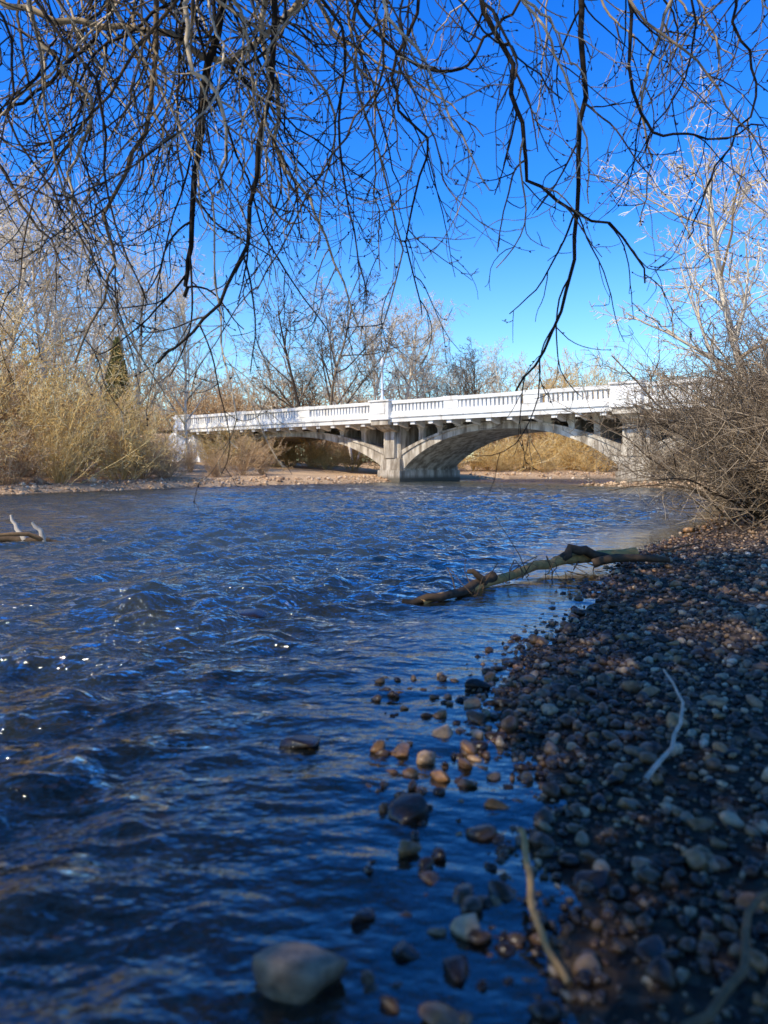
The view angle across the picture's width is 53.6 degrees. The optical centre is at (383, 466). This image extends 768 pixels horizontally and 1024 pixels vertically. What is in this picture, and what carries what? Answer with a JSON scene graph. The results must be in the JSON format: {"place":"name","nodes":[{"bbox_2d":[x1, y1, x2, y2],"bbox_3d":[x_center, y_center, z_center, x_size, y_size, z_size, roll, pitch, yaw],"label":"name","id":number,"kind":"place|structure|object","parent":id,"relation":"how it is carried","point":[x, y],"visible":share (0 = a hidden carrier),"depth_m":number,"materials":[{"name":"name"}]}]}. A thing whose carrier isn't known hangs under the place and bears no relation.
{"place":"outdoors","nodes":[
{"label":"outdoors","id":0,"kind":"place"},
{"bbox_2d":[0,478,732,1014],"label":"river water","id":1,"kind":"structure","parent":0,"point":[114,572],"depth_m":9.14,"materials":[{"name":"blue liquid"}]},
{"bbox_2d":[0,515,56,541],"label":"driftwood snag","id":2,"kind":"object","parent":1,"relation":"on","point":[11,537],"visible":0.81,"depth_m":11.05,"materials":[{"name":"brown wood"}]},
{"bbox_2d":[230,608,270,622],"bbox_3d":[-1.042,1.118,5.745,0.348,0.083,0.347,0,0,0],"label":"river boulder","id":3,"kind":"object","parent":1,"relation":"in","point":[258,614],"visible":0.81,"depth_m":5.64,"materials":[{"name":"stone"}]},
{"bbox_2d":[280,735,320,749],"bbox_3d":[-0.334,1.100,3.024,0.160,0.050,0.127,0,0,0],"label":"river boulder","id":4,"kind":"object","parent":1,"relation":"in","point":[301,742],"visible":0.99,"depth_m":3.00,"materials":[{"name":"stone"}]},
{"bbox_2d":[0,434,767,1023],"bbox_3d":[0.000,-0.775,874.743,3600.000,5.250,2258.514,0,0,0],"label":"ground","id":5,"kind":"structure","parent":0,"point":[98,942],"depth_m":2.47,"materials":[{"name":"soil"}]},
{"bbox_2d":[0,305,25,340],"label":"golden willow shrub","id":6,"kind":"object","parent":5,"relation":"on","point":[14,324],"visible":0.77,"depth_m":39.43,"materials":[{"name":"beige plant"}]},
{"bbox_2d":[0,117,40,318],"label":"bare cottonwood tree","id":7,"kind":"object","parent":5,"relation":"on","point":[1,207],"visible":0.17,"depth_m":62.83,"materials":[{"name":"brown plant"}]},
{"bbox_2d":[0,189,63,386],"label":"bare cottonwood tree","id":8,"kind":"object","parent":5,"relation":"on","point":[7,223],"visible":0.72,"depth_m":44.03,"materials":[{"name":"beige plant"}]},
{"bbox_2d":[0,411,64,484],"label":"golden willow shrub","id":9,"kind":"object","parent":5,"relation":"on","point":[9,468],"visible":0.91,"depth_m":33.08,"materials":[{"name":"plant"}]},
{"bbox_2d":[0,375,67,474],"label":"golden willow shrub","id":10,"kind":"object","parent":5,"relation":"on","point":[6,424],"visible":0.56,"depth_m":33.85,"materials":[{"name":"plant"}]},
{"bbox_2d":[0,317,70,449],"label":"golden willow shrub","id":11,"kind":"object","parent":5,"relation":"on","point":[4,381],"visible":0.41,"depth_m":37.30,"materials":[{"name":"brown plant"}]},
{"bbox_2d":[0,346,108,476],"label":"golden willow shrub","id":12,"kind":"object","parent":5,"relation":"on","point":[18,410],"visible":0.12,"depth_m":38.50,"materials":[{"name":"brown plant"}]},
{"bbox_2d":[0,149,112,401],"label":"bare cottonwood tree","id":13,"kind":"object","parent":5,"relation":"on","point":[34,278],"visible":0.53,"depth_m":49.34,"materials":[{"name":"beige plant"}]},
{"bbox_2d":[0,159,126,397],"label":"bare cottonwood tree","id":14,"kind":"object","parent":5,"relation":"on","point":[41,292],"visible":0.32,"depth_m":51.67,"materials":[{"name":"beige plant"}]},
{"bbox_2d":[0,278,137,469],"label":"golden willow shrub","id":15,"kind":"object","parent":5,"relation":"on","point":[26,352],"visible":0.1,"depth_m":41.62,"materials":[{"name":"brown plant"}]},
{"bbox_2d":[25,415,115,483],"bbox_3d":[-14.289,-0.851,34.608,4.128,3.298,3.773,0,0,-32],"label":"golden willow shrub","id":16,"kind":"object","parent":5,"relation":"on","point":[61,466],"visible":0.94,"depth_m":34.44,"materials":[{"name":"brown plant"}]},
{"bbox_2d":[0,350,153,476],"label":"golden willow shrub","id":17,"kind":"object","parent":5,"relation":"on","point":[83,412],"visible":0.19,"depth_m":40.57,"materials":[{"name":"brown plant"}]},
{"bbox_2d":[0,354,159,480],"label":"golden willow shrub","id":18,"kind":"object","parent":5,"relation":"on","point":[68,416],"visible":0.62,"depth_m":36.13,"materials":[{"name":"beige plant"}]},
{"bbox_2d":[3,325,167,470],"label":"golden willow shrub","id":19,"kind":"object","parent":5,"relation":"on","point":[102,380],"visible":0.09,"depth_m":47.05,"materials":[{"name":"brown plant"}]},
{"bbox_2d":[0,201,173,418],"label":"bare cottonwood tree","id":20,"kind":"object","parent":5,"relation":"on","point":[106,264],"visible":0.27,"depth_m":61.71,"materials":[{"name":"beige plant"}]},
{"bbox_2d":[45,258,182,463],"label":"bare cottonwood tree","id":21,"kind":"object","parent":5,"relation":"on","point":[106,335],"visible":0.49,"depth_m":56.16,"materials":[{"name":"beige plant"}]},
{"bbox_2d":[93,336,135,468],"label":"juniper tree","id":22,"kind":"object","parent":5,"relation":"on","point":[116,349],"visible":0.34,"depth_m":49.19,"materials":[{"name":"green plant"}]},
{"bbox_2d":[53,373,199,480],"bbox_3d":[-13.758,-1.864,39.923,7.811,6.383,7.393,0,0,-43],"label":"golden willow shrub","id":23,"kind":"object","parent":5,"relation":"on","point":[123,473],"visible":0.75,"depth_m":39.31,"materials":[{"name":"plant"}]},
{"bbox_2d":[72,379,193,472],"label":"golden willow shrub","id":24,"kind":"object","parent":5,"relation":"on","point":[139,409],"visible":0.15,"depth_m":45.49,"materials":[{"name":"plant"}]},
{"bbox_2d":[83,413,183,478],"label":"golden willow shrub","id":25,"kind":"object","parent":5,"relation":"on","point":[172,470],"visible":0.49,"depth_m":41.25,"materials":[{"name":"plant"}]},
{"bbox_2d":[81,249,204,435],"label":"bare cottonwood tree","id":26,"kind":"object","parent":5,"relation":"on","point":[139,362],"visible":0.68,"depth_m":56.25,"materials":[{"name":"beige plant"}]},
{"bbox_2d":[133,432,194,477],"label":"golden willow shrub","id":27,"kind":"object","parent":5,"relation":"on","point":[157,471],"visible":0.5,"depth_m":43.08,"materials":[{"name":"brown plant"}]},
{"bbox_2d":[175,437,208,471],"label":"dry shrub","id":28,"kind":"object","parent":5,"relation":"on","point":[193,457],"visible":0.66,"depth_m":51.80,"materials":[{"name":"brown plant"}]},
{"bbox_2d":[135,235,250,466],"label":"bare cottonwood tree","id":29,"kind":"object","parent":5,"relation":"on","point":[182,315],"visible":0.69,"depth_m":57.55,"materials":[{"name":"beige plant"}]},
{"bbox_2d":[197,448,235,476],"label":"dry shrub","id":30,"kind":"object","parent":5,"relation":"on","point":[216,471],"visible":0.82,"depth_m":47.89,"materials":[{"name":"brown plant"}]},
{"bbox_2d":[199,417,271,474],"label":"dry shrub","id":31,"kind":"object","parent":5,"relation":"on","point":[244,462],"visible":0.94,"depth_m":50.40,"materials":[{"name":"brown plant"}]},
{"bbox_2d":[247,435,292,473],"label":"dry shrub","id":32,"kind":"object","parent":5,"relation":"on","point":[260,471],"visible":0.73,"depth_m":52.24,"materials":[{"name":"brown plant"}]},
{"bbox_2d":[227,329,317,409],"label":"bare cottonwood tree","id":33,"kind":"object","parent":5,"relation":"on","point":[266,381],"visible":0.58,"depth_m":89.50,"materials":[{"name":"brown plant"}]},
{"bbox_2d":[270,350,328,455],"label":"bare elm tree","id":34,"kind":"object","parent":5,"relation":"on","point":[301,386],"visible":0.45,"depth_m":91.21,"materials":[{"name":"brown plant"}]},
{"bbox_2d":[227,256,421,452],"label":"bare elm tree","id":35,"kind":"object","parent":5,"relation":"on","point":[321,357],"visible":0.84,"depth_m":83.33,"materials":[{"name":"brown plant"}]},
{"bbox_2d":[2,339,693,469],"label":"distant brush","id":36,"kind":"object","parent":5,"relation":"on","point":[214,407],"visible":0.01,"depth_m":90.36,"materials":[{"name":"brown plant"}]},
{"bbox_2d":[0,344,707,459],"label":"distant trees","id":37,"kind":"object","parent":5,"relation":"on","point":[352,386],"visible":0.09,"depth_m":114.69,"materials":[{"name":"brown plant"}]},
{"bbox_2d":[0,471,719,494],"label":"bank rocks","id":38,"kind":"object","parent":5,"relation":"on","point":[34,486],"visible":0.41,"depth_m":43.61,"materials":[{"name":"stone"}]},
{"bbox_2d":[274,273,456,461],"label":"bare cottonwood tree","id":39,"kind":"object","parent":5,"relation":"on","point":[363,368],"visible":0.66,"depth_m":85.72,"materials":[{"name":"brown plant"}]},
{"bbox_2d":[331,294,425,402],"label":"bare cottonwood tree","id":40,"kind":"object","parent":5,"relation":"on","point":[351,320],"visible":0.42,"depth_m":94.09,"materials":[{"name":"brown plant"}]},
{"bbox_2d":[0,0,767,509],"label":"overhanging tree","id":41,"kind":"object","parent":5,"relation":"on","point":[182,12],"visible":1,"depth_m":5.79,"materials":[{"name":"brown plant"}]},
{"bbox_2d":[363,293,468,399],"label":"bare cottonwood tree","id":42,"kind":"object","parent":5,"relation":"on","point":[407,395],"visible":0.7,"depth_m":88.09,"materials":[{"name":"brown plant"}]},
{"bbox_2d":[384,290,456,404],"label":"bare cottonwood tree","id":43,"kind":"object","parent":5,"relation":"on","point":[424,376],"visible":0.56,"depth_m":91.01,"materials":[{"name":"brown plant"}]},
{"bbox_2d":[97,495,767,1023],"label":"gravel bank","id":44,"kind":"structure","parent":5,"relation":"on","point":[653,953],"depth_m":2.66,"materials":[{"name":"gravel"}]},
{"bbox_2d":[251,941,347,1018],"bbox_3d":[-0.182,1.094,1.626,0.167,0.130,0.176,0,0,40],"label":"river boulder","id":45,"kind":"object","parent":44,"relation":"on","point":[293,978],"visible":1,"depth_m":1.57,"materials":[{"name":"stone"}]},
{"bbox_2d":[388,793,429,828],"bbox_3d":[0.077,1.090,2.409,0.132,0.077,0.123,0,0,-27],"label":"river boulder","id":46,"kind":"object","parent":44,"relation":"on","point":[408,810],"visible":0.98,"depth_m":2.38,"materials":[{"name":"stone"}]},
{"bbox_2d":[402,517,669,605],"bbox_3d":[1.406,0.918,7.331,3.397,0.915,0.808,0,0,-35],"label":"driftwood log","id":47,"kind":"object","parent":44,"relation":"on","point":[572,554],"visible":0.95,"depth_m":7.52,"materials":[{"name":"brown wood"}]},
{"bbox_2d":[518,827,572,986],"bbox_3d":[0.365,1.034,1.823,0.047,0.127,0.453,0,0,-2],"label":"dead stick","id":48,"kind":"object","parent":44,"relation":"on","point":[556,963],"visible":1,"depth_m":1.78,"materials":[{"name":"brown wood"}]},
{"bbox_2d":[643,669,684,781],"bbox_3d":[1.048,0.938,2.806,0.097,0.203,0.721,0,0,25],"label":"dead stick","id":49,"kind":"object","parent":44,"relation":"on","point":[657,764],"visible":1,"depth_m":2.72,"materials":[{"name":"grey wood"}]},
{"bbox_2d":[661,506,713,551],"bbox_3d":[4.132,0.820,10.281,0.629,0.449,2.388,0,0,22],"label":"dead branch","id":50,"kind":"object","parent":44,"relation":"on","point":[671,549],"visible":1,"depth_m":9.74,"materials":[{"name":"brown wood"}]},
{"bbox_2d":[680,889,767,1023],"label":"dead stick","id":51,"kind":"object","parent":44,"relation":"on","point":[726,990],"visible":1,"depth_m":1.50,"materials":[{"name":"brown wood"}]},
{"bbox_2d":[401,345,467,407],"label":"bare elm tree","id":52,"kind":"object","parent":5,"relation":"on","point":[430,393],"visible":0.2,"depth_m":97.64,"materials":[{"name":"brown plant"}]},
{"bbox_2d":[191,419,698,473],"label":"streamside brush","id":53,"kind":"object","parent":5,"relation":"on","point":[316,456],"visible":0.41,"depth_m":75.37,"materials":[{"name":"brown plant"}]},
{"bbox_2d":[144,374,765,483],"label":"concrete arch bridge","id":54,"kind":"structure","parent":5,"relation":"on","point":[427,439],"depth_m":56.16,"materials":[{"name":"concrete"}]},
{"bbox_2d":[380,358,383,399],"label":"street lamp","id":55,"kind":"object","parent":54,"relation":"on","point":[382,366],"visible":0.94,"depth_m":56.81,"materials":[{"name":"white metal"}]},
{"bbox_2d":[441,355,492,405],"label":"bare cottonwood tree","id":56,"kind":"object","parent":5,"relation":"on","point":[457,379],"visible":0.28,"depth_m":94.75,"materials":[{"name":"brown plant"}]},
{"bbox_2d":[424,336,517,461],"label":"bare elm tree","id":57,"kind":"object","parent":5,"relation":"on","point":[466,374],"visible":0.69,"depth_m":90.00,"materials":[{"name":"brown plant"}]},
{"bbox_2d":[471,336,558,451],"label":"bare cottonwood tree","id":58,"kind":"object","parent":5,"relation":"on","point":[499,376],"visible":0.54,"depth_m":91.67,"materials":[{"name":"brown plant"}]},
{"bbox_2d":[519,349,602,464],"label":"golden willow tree","id":59,"kind":"object","parent":5,"relation":"on","point":[552,383],"visible":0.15,"depth_m":88.40,"materials":[{"name":"brown plant"}]},
{"bbox_2d":[537,347,617,469],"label":"golden willow tree","id":60,"kind":"object","parent":5,"relation":"on","point":[576,448],"visible":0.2,"depth_m":83.91,"materials":[{"name":"plant"}]},
{"bbox_2d":[532,325,643,463],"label":"golden willow tree","id":61,"kind":"object","parent":5,"relation":"on","point":[596,375],"visible":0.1,"depth_m":85.96,"materials":[{"name":"brown plant"}]},
{"bbox_2d":[539,301,767,529],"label":"bare willow shrub","id":62,"kind":"object","parent":5,"relation":"on","point":[696,453],"visible":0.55,"depth_m":15.04,"materials":[{"name":"brown plant"}]},
{"bbox_2d":[556,310,767,518],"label":"bare willow shrub","id":63,"kind":"object","parent":5,"relation":"on","point":[620,478],"visible":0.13,"depth_m":17.82,"materials":[{"name":"brown plant"}]},
{"bbox_2d":[561,278,767,522],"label":"bare willow shrub","id":64,"kind":"object","parent":5,"relation":"on","point":[644,425],"visible":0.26,"depth_m":15.62,"materials":[{"name":"brown plant"}]},
{"bbox_2d":[567,314,767,530],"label":"bare willow shrub","id":65,"kind":"object","parent":5,"relation":"on","point":[756,515],"visible":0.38,"depth_m":13.83,"materials":[{"name":"brown plant"}]},
{"bbox_2d":[583,336,762,510],"bbox_3d":[10.140,-0.931,21.486,8.512,6.443,7.655,0,0,-1],"label":"bare willow shrub","id":66,"kind":"object","parent":5,"relation":"on","point":[665,446],"visible":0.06,"depth_m":23.26,"materials":[{"name":"brown plant"}]},
{"bbox_2d":[581,327,767,479],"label":"bare willow shrub","id":67,"kind":"object","parent":5,"relation":"on","point":[652,426],"visible":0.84,"depth_m":13.64,"materials":[{"name":"brown plant"}]},
{"bbox_2d":[589,67,767,398],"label":"bare cottonwood tree","id":68,"kind":"object","parent":5,"relation":"on","point":[718,270],"visible":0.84,"depth_m":31.15,"materials":[{"name":"beige plant"}]},
{"bbox_2d":[595,324,767,521],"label":"bare willow shrub","id":69,"kind":"object","parent":5,"relation":"on","point":[703,432],"visible":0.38,"depth_m":11.63,"materials":[{"name":"brown plant"}]},
{"bbox_2d":[599,311,766,477],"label":"bare willow shrub","id":70,"kind":"object","parent":5,"relation":"on","point":[688,402],"visible":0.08,"depth_m":24.41,"materials":[{"name":"brown plant"}]},
{"bbox_2d":[602,304,767,506],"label":"bare willow shrub","id":71,"kind":"object","parent":5,"relation":"on","point":[684,379],"visible":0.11,"depth_m":21.79,"materials":[{"name":"brown plant"}]},
{"bbox_2d":[637,366,736,500],"bbox_3d":[13.795,-0.815,26.609,7.761,6.227,8.832,0,0,-31],"label":"bare willow shrub","id":72,"kind":"object","parent":5,"relation":"on","point":[682,409],"visible":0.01,"depth_m":28.46,"materials":[{"name":"brown plant"}]},
{"bbox_2d":[612,284,767,530],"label":"bare willow shrub","id":73,"kind":"object","parent":5,"relation":"on","point":[747,415],"visible":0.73,"depth_m":13.41,"materials":[{"name":"brown plant"}]},
{"bbox_2d":[615,296,767,514],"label":"bare willow shrub","id":74,"kind":"object","parent":5,"relation":"on","point":[708,384],"visible":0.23,"depth_m":16.80,"materials":[{"name":"brown plant"}]},
{"bbox_2d":[625,346,767,511],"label":"bare willow shrub","id":75,"kind":"object","parent":5,"relation":"on","point":[766,437],"visible":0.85,"depth_m":12.09,"materials":[{"name":"brown plant"}]},
{"bbox_2d":[645,311,767,468],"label":"bare willow shrub","id":76,"kind":"object","parent":5,"relation":"on","point":[695,412],"visible":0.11,"depth_m":15.30,"materials":[{"name":"brown plant"}]},
{"bbox_2d":[673,274,767,445],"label":"bare willow shrub","id":77,"kind":"object","parent":5,"relation":"on","point":[729,363],"visible":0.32,"depth_m":16.18,"materials":[{"name":"brown plant"}]},
{"bbox_2d":[680,146,767,369],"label":"bare cottonwood tree","id":78,"kind":"object","parent":5,"relation":"on","point":[758,279],"visible":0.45,"depth_m":37.48,"materials":[{"name":"beige plant"}]},
{"bbox_2d":[749,414,767,474],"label":"bare willow shrub","id":79,"kind":"object","parent":5,"relation":"on","point":[763,443],"visible":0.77,"depth_m":11.74,"materials":[{"name":"brown plant"}]},
{"bbox_2d":[0,0,767,460],"label":"sky","id":80,"kind":"structure","parent":0,"point":[520,274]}
]}

